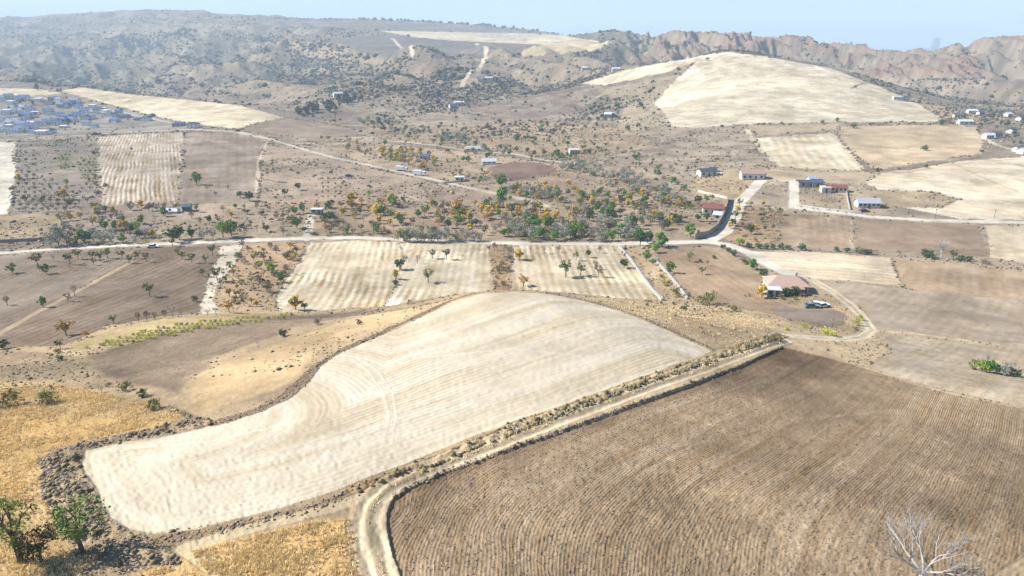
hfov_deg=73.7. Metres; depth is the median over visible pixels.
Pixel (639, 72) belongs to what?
stubble field
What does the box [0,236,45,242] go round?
stone bank
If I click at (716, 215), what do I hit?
shed
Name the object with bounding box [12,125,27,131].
village house
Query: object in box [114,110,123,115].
village house
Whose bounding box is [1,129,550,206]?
dirt road
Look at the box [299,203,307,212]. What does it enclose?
green tree
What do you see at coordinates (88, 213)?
orchard ground
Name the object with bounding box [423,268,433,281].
orchard tree
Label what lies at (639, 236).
dark green tree
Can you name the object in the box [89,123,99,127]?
village house
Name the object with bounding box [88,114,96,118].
village house
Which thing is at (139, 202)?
yellow tree
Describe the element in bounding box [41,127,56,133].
village house
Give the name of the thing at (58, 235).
willow tree
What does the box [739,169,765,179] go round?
farmhouse
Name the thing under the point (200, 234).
willow tree
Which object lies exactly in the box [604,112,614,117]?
house
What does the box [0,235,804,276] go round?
dirt road
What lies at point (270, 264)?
lime tree
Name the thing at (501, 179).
green tree
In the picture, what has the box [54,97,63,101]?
village house
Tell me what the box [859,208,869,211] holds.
parked car
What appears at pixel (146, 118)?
village house
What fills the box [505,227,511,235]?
green tree
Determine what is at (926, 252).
bush
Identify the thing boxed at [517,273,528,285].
orange tree
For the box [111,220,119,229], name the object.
green tree
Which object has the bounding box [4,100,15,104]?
village house
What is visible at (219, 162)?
ploughed field
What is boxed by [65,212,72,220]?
yellow tree
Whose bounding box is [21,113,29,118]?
village house
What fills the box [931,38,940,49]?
tower block
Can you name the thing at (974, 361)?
olive bush
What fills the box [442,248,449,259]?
orchard tree
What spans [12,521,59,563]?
bush
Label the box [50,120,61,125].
village house
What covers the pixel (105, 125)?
village ground
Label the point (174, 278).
ploughed field
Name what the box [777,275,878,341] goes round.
dirt road
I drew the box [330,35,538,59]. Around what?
plateau field
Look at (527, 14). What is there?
sky
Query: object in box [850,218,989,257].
ploughed field
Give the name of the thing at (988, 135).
farmhouse
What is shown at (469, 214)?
yellow tree
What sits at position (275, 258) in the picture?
orchard ground
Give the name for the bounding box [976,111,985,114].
shed
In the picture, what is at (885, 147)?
hillside field
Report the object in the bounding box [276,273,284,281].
green tree
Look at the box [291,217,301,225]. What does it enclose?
green tree
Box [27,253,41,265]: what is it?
orchard tree
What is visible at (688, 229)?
green tree
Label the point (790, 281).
villa
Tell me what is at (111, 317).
orchard tree
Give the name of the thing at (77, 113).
village house
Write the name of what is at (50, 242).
willow tree
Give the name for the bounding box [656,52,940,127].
stubble field
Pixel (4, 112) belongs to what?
village house
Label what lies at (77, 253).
orchard tree
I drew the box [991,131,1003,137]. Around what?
farmhouse
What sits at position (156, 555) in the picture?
dirt clods rubble
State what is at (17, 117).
village house
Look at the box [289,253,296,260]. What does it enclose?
yellow tree
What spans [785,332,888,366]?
dry field
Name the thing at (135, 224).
lime tree
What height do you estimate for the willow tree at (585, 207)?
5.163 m
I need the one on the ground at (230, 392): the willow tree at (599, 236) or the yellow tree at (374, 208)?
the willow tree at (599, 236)
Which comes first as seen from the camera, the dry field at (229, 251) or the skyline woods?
the dry field at (229, 251)
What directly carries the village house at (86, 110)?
on the village ground at (105, 125)
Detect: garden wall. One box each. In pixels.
[694,195,728,238]
[697,190,726,198]
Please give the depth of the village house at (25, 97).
787.09 m
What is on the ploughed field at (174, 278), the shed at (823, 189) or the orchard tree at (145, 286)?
the orchard tree at (145, 286)
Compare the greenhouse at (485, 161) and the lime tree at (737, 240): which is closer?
the lime tree at (737, 240)
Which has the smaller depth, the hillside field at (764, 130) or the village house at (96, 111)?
the hillside field at (764, 130)
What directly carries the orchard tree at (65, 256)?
on the ploughed field at (174, 278)
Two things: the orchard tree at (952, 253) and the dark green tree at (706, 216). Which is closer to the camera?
the orchard tree at (952, 253)
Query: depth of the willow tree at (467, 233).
276.55 m
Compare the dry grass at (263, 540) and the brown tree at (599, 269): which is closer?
the dry grass at (263, 540)
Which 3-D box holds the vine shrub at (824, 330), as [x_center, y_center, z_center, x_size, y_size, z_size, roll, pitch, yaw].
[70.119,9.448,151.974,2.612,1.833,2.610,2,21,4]
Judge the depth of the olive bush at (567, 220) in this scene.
297.11 m
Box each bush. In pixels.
[0,338,9,348]
[0,388,24,407]
[34,387,60,403]
[67,237,77,245]
[115,381,133,391]
[136,388,147,397]
[145,397,161,409]
[270,269,279,275]
[278,329,287,335]
[313,318,321,324]
[394,227,413,241]
[416,231,434,242]
[448,230,462,240]
[525,233,537,241]
[559,217,573,224]
[693,290,717,305]
[740,256,750,263]
[759,268,767,275]
[770,332,784,341]
[796,243,805,249]
[853,246,865,252]
[920,249,933,256]
[937,119,945,124]
[956,254,965,260]
[966,358,981,370]
[1009,367,1021,376]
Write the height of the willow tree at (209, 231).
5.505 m
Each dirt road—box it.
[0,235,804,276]
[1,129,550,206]
[352,338,795,575]
[387,140,574,164]
[390,38,413,56]
[461,43,488,86]
[699,178,767,243]
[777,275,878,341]
[787,180,1023,223]
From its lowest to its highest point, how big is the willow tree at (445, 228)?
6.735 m
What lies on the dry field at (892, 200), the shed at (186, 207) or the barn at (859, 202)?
the barn at (859, 202)
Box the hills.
[0,9,1023,130]
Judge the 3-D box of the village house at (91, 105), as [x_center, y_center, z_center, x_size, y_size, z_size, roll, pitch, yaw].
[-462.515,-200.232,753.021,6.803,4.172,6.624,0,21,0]
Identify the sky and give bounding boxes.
[0,0,1023,29]
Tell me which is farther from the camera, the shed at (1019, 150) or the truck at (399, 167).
the shed at (1019, 150)
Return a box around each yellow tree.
[59,188,66,198]
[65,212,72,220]
[118,220,128,226]
[136,200,143,207]
[147,228,155,235]
[288,295,303,309]
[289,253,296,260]
[339,207,346,213]
[346,192,357,199]
[371,205,378,212]
[392,269,399,277]
[465,211,473,219]
[466,223,474,229]
[485,205,491,212]
[515,248,523,259]
[537,201,542,210]
[734,204,740,211]
[757,283,768,297]
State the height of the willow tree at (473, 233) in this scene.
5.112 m
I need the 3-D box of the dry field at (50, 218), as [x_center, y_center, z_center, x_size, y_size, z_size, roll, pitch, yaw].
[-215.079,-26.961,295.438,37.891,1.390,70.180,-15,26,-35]
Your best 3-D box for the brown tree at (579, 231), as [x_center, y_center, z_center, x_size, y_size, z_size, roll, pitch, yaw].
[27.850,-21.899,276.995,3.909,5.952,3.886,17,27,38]
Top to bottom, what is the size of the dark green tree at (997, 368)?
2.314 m
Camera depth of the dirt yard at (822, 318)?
176.73 m
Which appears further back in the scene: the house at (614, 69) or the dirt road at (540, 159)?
the house at (614, 69)
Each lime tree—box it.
[132,221,140,228]
[214,220,226,237]
[265,261,277,272]
[387,194,397,206]
[650,243,660,252]
[735,238,743,245]
[976,359,990,371]
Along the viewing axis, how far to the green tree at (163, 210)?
311.37 m
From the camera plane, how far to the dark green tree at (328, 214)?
305.47 m
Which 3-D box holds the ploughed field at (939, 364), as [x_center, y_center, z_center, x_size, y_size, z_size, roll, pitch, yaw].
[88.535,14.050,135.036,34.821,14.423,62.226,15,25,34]
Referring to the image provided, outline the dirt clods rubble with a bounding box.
[39,293,781,566]
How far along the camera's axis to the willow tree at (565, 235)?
276.59 m
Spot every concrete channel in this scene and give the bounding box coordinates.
[618,245,663,300]
[653,258,688,299]
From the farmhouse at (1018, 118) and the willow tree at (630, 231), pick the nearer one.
the willow tree at (630, 231)
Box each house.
[0,110,11,114]
[0,127,8,131]
[2,93,13,98]
[3,119,14,124]
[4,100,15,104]
[6,102,18,106]
[8,128,20,132]
[10,113,25,120]
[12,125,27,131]
[14,121,27,124]
[17,94,30,100]
[18,104,27,109]
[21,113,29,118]
[24,107,35,110]
[24,123,38,128]
[30,112,37,117]
[32,98,43,101]
[33,130,49,134]
[34,121,45,125]
[41,117,51,120]
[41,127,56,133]
[42,101,52,104]
[42,108,54,114]
[45,110,53,114]
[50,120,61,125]
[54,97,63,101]
[54,112,64,116]
[56,102,68,107]
[57,117,69,121]
[59,114,73,116]
[63,101,74,105]
[67,117,77,121]
[68,97,80,103]
[71,112,83,115]
[79,114,89,119]
[80,120,91,125]
[81,108,90,112]
[88,104,96,107]
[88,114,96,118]
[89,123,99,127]
[92,108,103,113]
[100,109,111,113]
[103,112,115,117]
[109,117,121,122]
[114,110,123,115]
[117,114,130,117]
[140,115,152,120]
[171,121,185,126]
[185,122,199,127]
[332,92,342,96]
[448,103,455,107]
[453,101,463,105]
[568,148,579,153]
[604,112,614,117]
[611,67,619,71]
[702,203,724,214]
[892,96,903,100]
[903,96,909,100]
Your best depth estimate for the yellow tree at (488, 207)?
319.24 m
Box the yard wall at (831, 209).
[797,204,860,212]
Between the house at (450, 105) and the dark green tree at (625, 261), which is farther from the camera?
the house at (450, 105)
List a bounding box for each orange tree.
[54,320,75,334]
[220,299,234,311]
[450,199,459,211]
[514,208,522,216]
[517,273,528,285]
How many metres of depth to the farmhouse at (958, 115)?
584.19 m
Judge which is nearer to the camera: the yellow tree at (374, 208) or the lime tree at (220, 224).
the lime tree at (220, 224)
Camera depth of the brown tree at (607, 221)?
287.81 m
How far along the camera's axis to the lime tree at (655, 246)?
256.91 m
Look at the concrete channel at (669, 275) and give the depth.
224.49 m
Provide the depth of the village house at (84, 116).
694.13 m
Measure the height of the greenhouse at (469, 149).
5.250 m
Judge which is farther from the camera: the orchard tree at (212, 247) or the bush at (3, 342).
the orchard tree at (212, 247)
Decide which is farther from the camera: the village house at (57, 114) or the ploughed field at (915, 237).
the village house at (57, 114)
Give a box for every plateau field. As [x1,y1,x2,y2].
[257,19,527,32]
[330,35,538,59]
[384,31,583,43]
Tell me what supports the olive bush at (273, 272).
on the orchard ground at (275, 258)
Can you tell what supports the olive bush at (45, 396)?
on the ground at (230, 392)
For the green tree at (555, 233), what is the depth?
275.50 m
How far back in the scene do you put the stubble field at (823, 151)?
447.04 m
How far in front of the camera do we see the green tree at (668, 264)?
229.81 m
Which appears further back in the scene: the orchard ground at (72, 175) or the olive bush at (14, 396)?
the orchard ground at (72, 175)
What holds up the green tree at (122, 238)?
on the orchard ground at (88, 213)
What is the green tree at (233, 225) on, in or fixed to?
on the orchard ground at (181, 216)
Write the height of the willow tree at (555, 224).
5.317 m
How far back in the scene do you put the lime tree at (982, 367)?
126.05 m
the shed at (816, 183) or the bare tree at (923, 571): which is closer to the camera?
the bare tree at (923, 571)
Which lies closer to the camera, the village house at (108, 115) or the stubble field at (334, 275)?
the stubble field at (334, 275)
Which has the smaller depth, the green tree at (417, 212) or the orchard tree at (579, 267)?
the orchard tree at (579, 267)
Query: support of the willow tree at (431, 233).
on the ground at (230, 392)
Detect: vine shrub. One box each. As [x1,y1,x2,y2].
[820,326,831,333]
[852,317,864,324]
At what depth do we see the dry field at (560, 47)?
1239.11 m
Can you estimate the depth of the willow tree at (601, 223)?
287.94 m
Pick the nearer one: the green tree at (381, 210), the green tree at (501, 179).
the green tree at (381, 210)
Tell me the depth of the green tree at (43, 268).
219.98 m
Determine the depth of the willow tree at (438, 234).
273.91 m
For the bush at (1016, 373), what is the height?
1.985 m
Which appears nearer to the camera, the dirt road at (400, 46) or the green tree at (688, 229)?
the green tree at (688, 229)
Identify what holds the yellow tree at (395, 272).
on the stubble field at (334, 275)
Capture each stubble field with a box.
[0,88,59,95]
[63,88,281,128]
[79,292,710,533]
[276,240,404,311]
[384,242,492,306]
[509,245,658,299]
[583,55,702,84]
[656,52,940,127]
[752,132,864,170]
[754,251,901,287]
[863,156,1023,220]
[983,224,1023,263]
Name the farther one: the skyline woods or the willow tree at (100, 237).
the skyline woods
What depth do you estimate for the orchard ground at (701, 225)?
306.36 m
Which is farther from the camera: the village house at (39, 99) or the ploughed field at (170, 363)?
the village house at (39, 99)
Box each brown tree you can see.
[577,227,585,239]
[594,265,603,276]
[604,219,614,231]
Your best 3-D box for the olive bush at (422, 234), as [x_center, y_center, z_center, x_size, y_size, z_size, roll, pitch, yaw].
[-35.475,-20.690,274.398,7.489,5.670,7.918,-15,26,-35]
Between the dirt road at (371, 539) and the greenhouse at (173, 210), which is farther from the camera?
the greenhouse at (173, 210)
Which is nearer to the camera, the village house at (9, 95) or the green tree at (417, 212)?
the green tree at (417, 212)
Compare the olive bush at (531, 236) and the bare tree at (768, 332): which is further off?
the olive bush at (531, 236)
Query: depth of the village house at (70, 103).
761.36 m
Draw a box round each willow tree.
[41,226,65,245]
[43,236,55,246]
[49,220,77,242]
[75,223,84,228]
[86,227,100,241]
[93,232,106,243]
[101,228,117,242]
[123,201,134,208]
[138,227,147,237]
[198,230,207,239]
[206,227,215,236]
[402,226,415,241]
[410,228,421,241]
[425,226,439,241]
[431,229,442,241]
[438,226,451,240]
[459,228,470,237]
[468,230,479,238]
[492,223,499,229]
[504,221,513,226]
[510,225,521,232]
[514,231,520,237]
[523,210,532,220]
[527,224,537,234]
[551,222,561,230]
[558,227,566,238]
[560,228,572,239]
[562,222,570,229]
[578,213,587,223]
[581,204,589,212]
[591,226,599,235]
[594,214,603,224]
[596,220,610,228]
[596,232,604,239]
[601,211,608,218]
[613,226,622,237]
[620,227,634,239]
[623,215,636,222]
[1000,362,1014,375]
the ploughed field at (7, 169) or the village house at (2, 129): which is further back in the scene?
the village house at (2, 129)
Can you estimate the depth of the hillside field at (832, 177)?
380.34 m
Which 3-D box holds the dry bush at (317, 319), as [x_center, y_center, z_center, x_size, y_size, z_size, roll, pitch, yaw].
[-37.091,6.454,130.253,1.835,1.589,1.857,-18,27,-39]
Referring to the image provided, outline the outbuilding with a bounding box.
[765,286,782,296]
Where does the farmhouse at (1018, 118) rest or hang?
on the ground at (230, 392)
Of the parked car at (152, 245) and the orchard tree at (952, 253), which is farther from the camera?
the parked car at (152, 245)
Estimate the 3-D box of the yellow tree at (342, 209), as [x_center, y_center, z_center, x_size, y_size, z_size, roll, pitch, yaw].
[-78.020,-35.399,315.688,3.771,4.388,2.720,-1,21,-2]
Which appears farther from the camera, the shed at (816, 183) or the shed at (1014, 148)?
the shed at (1014, 148)
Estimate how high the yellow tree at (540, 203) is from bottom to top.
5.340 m
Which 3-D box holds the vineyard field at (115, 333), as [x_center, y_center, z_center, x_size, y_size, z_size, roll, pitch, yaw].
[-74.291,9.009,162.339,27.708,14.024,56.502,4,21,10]
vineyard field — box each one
[71,312,306,350]
[95,132,183,205]
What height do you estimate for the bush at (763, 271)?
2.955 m
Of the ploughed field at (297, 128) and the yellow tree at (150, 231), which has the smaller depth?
the yellow tree at (150, 231)
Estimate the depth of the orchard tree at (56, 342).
137.15 m
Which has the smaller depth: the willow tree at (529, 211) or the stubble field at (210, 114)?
the willow tree at (529, 211)
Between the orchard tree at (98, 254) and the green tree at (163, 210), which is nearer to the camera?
the orchard tree at (98, 254)
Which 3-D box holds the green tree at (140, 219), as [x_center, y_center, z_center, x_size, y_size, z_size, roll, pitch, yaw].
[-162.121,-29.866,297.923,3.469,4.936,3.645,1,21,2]
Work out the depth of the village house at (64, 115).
697.99 m
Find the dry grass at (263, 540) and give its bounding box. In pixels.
[0,297,785,575]
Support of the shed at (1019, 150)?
on the ground at (230, 392)
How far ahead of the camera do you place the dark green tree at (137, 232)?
274.86 m
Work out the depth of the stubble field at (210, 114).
728.53 m
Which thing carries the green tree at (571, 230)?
on the orchard ground at (701, 225)
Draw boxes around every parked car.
[147,243,159,247]
[802,302,819,308]
[817,301,830,307]
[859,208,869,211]
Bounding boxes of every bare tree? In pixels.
[765,327,771,339]
[875,507,986,575]
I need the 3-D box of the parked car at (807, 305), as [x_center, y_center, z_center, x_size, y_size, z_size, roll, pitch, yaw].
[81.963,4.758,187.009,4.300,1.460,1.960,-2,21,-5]
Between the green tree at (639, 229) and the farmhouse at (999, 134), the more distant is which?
the farmhouse at (999, 134)
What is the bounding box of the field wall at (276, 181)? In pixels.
[265,179,286,182]
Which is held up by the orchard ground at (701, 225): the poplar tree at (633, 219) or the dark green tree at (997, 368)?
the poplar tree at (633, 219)
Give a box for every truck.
[395,165,407,170]
[412,170,425,175]
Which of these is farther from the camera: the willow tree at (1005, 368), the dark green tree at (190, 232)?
the dark green tree at (190, 232)
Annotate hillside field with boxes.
[745,123,839,135]
[765,169,876,184]
[837,124,984,169]
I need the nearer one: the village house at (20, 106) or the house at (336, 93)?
the village house at (20, 106)
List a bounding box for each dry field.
[0,213,62,238]
[198,244,241,314]
[258,143,532,209]
[520,39,606,56]
[622,245,690,300]
[687,173,753,201]
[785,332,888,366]
[799,189,955,215]
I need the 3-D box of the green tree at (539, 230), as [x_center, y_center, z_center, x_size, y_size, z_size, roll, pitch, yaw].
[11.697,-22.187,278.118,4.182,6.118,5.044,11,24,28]
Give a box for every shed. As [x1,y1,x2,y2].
[180,204,191,210]
[310,208,323,214]
[419,154,430,159]
[455,176,463,181]
[712,211,722,219]
[795,179,811,187]
[804,175,816,179]
[810,179,823,187]
[819,185,831,192]
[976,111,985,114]
[1011,145,1023,151]
[1016,148,1023,154]
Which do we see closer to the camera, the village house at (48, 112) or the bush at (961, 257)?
the bush at (961, 257)
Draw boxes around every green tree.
[5,263,15,272]
[36,296,46,306]
[39,263,50,273]
[74,230,90,244]
[98,219,110,230]
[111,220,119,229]
[116,233,126,242]
[135,230,143,237]
[137,214,143,222]
[160,206,167,214]
[164,227,179,242]
[171,226,184,238]
[186,227,196,237]
[189,171,201,183]
[222,219,237,235]
[242,191,253,200]
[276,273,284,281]
[290,206,298,213]
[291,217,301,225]
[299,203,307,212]
[324,211,332,219]
[376,206,384,213]
[394,259,403,269]
[414,209,421,217]
[444,219,451,227]
[454,215,463,221]
[495,173,507,186]
[496,187,511,204]
[499,228,506,234]
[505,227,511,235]
[523,213,541,226]
[534,226,545,239]
[541,216,553,226]
[550,230,559,240]
[565,229,574,237]
[570,222,582,235]
[581,224,587,232]
[592,203,599,209]
[606,229,617,240]
[608,202,615,207]
[615,223,625,235]
[619,259,628,265]
[632,227,644,235]
[635,230,646,245]
[642,231,652,242]
[642,250,651,260]
[655,231,668,244]
[663,220,670,228]
[666,261,676,270]
[685,223,699,237]
[694,195,702,204]
[703,213,709,220]
[747,224,754,231]
[749,258,758,267]
[783,287,793,293]
[791,286,798,295]
[983,360,997,372]
[991,364,1003,373]
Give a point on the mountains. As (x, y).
(946, 32)
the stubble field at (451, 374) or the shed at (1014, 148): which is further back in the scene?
the shed at (1014, 148)
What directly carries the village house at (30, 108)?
on the village ground at (105, 125)
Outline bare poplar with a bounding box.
[936,241,949,257]
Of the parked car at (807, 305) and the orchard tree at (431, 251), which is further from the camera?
the orchard tree at (431, 251)
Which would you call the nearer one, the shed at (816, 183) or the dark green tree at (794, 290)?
the dark green tree at (794, 290)
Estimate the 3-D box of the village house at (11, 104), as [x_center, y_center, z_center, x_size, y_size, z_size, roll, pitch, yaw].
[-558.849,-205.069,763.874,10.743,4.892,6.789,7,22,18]
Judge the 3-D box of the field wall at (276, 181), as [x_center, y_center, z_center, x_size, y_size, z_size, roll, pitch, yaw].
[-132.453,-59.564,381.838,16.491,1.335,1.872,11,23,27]
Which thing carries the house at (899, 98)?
on the hills
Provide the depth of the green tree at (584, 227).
282.72 m
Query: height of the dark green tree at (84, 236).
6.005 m
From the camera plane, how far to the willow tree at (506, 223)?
288.23 m
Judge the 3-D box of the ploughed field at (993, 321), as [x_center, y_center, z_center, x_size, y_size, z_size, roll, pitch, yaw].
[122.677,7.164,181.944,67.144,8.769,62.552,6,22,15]
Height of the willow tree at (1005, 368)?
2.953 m
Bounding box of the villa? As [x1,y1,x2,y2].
[762,272,810,295]
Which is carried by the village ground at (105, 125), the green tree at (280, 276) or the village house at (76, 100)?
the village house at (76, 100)
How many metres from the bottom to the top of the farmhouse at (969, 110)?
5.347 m
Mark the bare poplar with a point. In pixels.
(944, 245)
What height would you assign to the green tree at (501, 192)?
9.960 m
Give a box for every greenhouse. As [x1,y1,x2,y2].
[165,208,180,212]
[464,146,482,151]
[481,158,496,164]
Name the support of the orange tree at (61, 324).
on the ploughed field at (174, 278)
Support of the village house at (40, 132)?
on the village ground at (105, 125)
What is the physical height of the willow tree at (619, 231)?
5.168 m
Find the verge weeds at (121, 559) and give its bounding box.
[38,333,788,567]
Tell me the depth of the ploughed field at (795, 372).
72.51 m
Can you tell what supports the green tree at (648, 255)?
on the dry field at (647, 266)
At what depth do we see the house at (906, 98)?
673.77 m
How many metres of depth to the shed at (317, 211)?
316.29 m
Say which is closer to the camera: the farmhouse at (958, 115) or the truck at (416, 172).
the truck at (416, 172)
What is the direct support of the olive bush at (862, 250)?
on the ground at (230, 392)
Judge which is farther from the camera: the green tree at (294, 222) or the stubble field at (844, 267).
the green tree at (294, 222)
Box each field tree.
[0,495,39,563]
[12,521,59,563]
[47,493,110,553]
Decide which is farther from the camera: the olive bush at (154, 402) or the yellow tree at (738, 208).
the yellow tree at (738, 208)
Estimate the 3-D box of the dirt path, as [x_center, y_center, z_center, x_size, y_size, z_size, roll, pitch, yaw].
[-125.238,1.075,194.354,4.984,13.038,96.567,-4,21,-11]
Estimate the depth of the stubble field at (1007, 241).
268.55 m
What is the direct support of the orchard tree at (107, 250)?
on the ploughed field at (174, 278)
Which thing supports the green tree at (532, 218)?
on the orchard ground at (701, 225)
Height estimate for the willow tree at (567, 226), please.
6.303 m
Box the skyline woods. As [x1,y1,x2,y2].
[358,17,540,34]
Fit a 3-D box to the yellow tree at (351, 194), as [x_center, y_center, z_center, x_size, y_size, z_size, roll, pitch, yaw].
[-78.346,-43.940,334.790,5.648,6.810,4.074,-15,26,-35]
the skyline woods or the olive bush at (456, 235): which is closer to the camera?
the olive bush at (456, 235)
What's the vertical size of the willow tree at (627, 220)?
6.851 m
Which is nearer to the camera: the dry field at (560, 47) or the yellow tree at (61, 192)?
the yellow tree at (61, 192)
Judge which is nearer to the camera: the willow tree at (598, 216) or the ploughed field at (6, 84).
the willow tree at (598, 216)
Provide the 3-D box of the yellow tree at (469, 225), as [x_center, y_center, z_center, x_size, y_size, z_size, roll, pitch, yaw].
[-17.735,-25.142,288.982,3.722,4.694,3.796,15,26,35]
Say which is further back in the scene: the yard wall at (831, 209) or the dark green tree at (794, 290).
the yard wall at (831, 209)
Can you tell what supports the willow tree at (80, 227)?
on the orchard ground at (88, 213)
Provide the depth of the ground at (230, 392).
119.95 m
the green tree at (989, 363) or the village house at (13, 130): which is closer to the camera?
the green tree at (989, 363)
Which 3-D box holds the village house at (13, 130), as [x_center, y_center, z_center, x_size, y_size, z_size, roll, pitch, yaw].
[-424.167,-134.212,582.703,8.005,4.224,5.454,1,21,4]
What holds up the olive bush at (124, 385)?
on the ground at (230, 392)
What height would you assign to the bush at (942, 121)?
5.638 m
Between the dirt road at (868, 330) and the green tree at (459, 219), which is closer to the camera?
the dirt road at (868, 330)
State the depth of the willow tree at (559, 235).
277.94 m
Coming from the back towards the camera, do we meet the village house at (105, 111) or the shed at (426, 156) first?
the village house at (105, 111)
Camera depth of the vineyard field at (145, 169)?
421.12 m
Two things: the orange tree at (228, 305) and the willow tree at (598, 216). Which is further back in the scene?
the willow tree at (598, 216)
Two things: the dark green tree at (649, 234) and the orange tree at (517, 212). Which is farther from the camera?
the orange tree at (517, 212)
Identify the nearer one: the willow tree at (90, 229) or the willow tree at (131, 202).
the willow tree at (90, 229)
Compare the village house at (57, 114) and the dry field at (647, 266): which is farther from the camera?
the village house at (57, 114)
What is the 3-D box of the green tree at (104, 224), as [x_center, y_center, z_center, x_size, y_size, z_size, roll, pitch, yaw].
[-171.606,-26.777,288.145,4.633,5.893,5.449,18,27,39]
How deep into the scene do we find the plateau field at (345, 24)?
2190.61 m
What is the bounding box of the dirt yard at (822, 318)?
[771,304,846,327]
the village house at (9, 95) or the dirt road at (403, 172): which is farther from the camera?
the village house at (9, 95)
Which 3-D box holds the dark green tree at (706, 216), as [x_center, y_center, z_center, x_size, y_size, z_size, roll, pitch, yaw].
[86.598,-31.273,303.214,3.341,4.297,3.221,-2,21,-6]
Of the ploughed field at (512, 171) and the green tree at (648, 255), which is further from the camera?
the ploughed field at (512, 171)
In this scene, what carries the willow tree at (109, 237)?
on the orchard ground at (88, 213)
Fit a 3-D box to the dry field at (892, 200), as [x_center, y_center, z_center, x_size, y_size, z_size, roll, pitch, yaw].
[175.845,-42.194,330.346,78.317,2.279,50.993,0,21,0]
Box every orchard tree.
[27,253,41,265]
[53,339,63,348]
[62,252,72,263]
[71,249,81,257]
[94,250,102,260]
[102,248,110,258]
[107,314,115,323]
[141,282,153,295]
[207,244,215,254]
[210,267,220,280]
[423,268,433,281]
[429,249,435,258]
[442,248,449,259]
[558,259,571,276]
[577,261,585,275]
[655,214,661,222]
[949,250,957,258]
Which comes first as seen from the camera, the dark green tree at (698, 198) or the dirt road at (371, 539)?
the dirt road at (371, 539)
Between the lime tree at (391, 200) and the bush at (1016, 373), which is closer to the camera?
the bush at (1016, 373)
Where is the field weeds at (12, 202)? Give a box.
[0,104,1023,484]
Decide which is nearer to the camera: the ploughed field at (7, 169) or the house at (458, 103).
the ploughed field at (7, 169)
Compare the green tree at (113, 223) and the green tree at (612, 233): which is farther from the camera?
the green tree at (113, 223)
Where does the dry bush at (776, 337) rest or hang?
on the ground at (230, 392)
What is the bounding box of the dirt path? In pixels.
[0,261,134,335]
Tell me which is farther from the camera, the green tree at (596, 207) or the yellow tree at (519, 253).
the green tree at (596, 207)
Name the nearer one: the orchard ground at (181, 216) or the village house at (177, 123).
the orchard ground at (181, 216)
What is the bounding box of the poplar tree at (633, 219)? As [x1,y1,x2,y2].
[631,215,639,225]
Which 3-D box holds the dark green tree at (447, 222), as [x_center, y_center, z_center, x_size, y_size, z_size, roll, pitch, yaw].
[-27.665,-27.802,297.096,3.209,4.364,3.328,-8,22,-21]
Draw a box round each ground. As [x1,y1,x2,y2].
[0,95,206,137]
[0,112,1023,575]
[10,137,99,214]
[51,204,172,245]
[152,202,303,241]
[215,243,306,312]
[260,192,715,239]
[309,139,701,219]
[488,244,510,290]
[724,206,783,245]
[853,44,969,51]
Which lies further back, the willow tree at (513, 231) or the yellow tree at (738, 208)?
the yellow tree at (738, 208)
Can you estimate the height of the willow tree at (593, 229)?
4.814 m
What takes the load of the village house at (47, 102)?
on the village ground at (105, 125)
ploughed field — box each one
[0,81,54,88]
[0,141,15,214]
[0,245,219,347]
[81,308,383,393]
[175,131,268,203]
[240,119,365,137]
[386,347,1023,575]
[487,162,556,180]
[654,246,848,328]
[778,213,851,248]
[820,280,1023,350]
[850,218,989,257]
[866,332,1023,407]
[890,258,1023,298]
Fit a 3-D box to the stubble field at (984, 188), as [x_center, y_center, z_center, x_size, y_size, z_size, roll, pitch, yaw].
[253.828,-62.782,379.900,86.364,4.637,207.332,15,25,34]
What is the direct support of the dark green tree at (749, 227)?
on the orchard ground at (762, 234)
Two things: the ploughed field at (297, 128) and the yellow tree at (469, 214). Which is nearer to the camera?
the yellow tree at (469, 214)
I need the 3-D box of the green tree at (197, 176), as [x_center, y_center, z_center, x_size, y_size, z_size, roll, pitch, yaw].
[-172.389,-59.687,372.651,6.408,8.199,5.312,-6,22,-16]
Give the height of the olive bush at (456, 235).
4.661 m
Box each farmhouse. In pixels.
[696,168,718,176]
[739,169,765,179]
[952,113,963,117]
[956,119,974,124]
[966,109,978,112]
[981,133,994,138]
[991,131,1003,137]
[1002,112,1013,116]
[1006,128,1017,133]
[1015,115,1023,120]
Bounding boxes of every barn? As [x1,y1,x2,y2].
[824,184,848,191]
[853,197,881,207]
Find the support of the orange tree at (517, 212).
on the orchard ground at (701, 225)
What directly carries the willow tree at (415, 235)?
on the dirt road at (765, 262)
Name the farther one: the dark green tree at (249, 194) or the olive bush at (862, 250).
the dark green tree at (249, 194)
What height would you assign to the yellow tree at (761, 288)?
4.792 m
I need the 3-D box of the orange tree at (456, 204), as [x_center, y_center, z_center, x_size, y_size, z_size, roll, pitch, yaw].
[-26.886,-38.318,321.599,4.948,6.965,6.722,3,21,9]
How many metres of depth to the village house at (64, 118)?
677.62 m
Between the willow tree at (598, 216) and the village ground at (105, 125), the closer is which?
the willow tree at (598, 216)
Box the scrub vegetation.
[0,9,1023,138]
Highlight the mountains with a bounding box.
[528,21,1023,43]
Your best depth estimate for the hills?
1209.43 m
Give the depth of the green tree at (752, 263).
232.49 m
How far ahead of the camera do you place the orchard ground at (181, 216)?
303.51 m
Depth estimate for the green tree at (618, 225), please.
280.99 m
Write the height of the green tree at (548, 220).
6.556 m
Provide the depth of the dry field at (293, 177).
381.71 m
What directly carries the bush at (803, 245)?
on the ground at (230, 392)
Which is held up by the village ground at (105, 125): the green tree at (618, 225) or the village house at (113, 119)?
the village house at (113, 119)

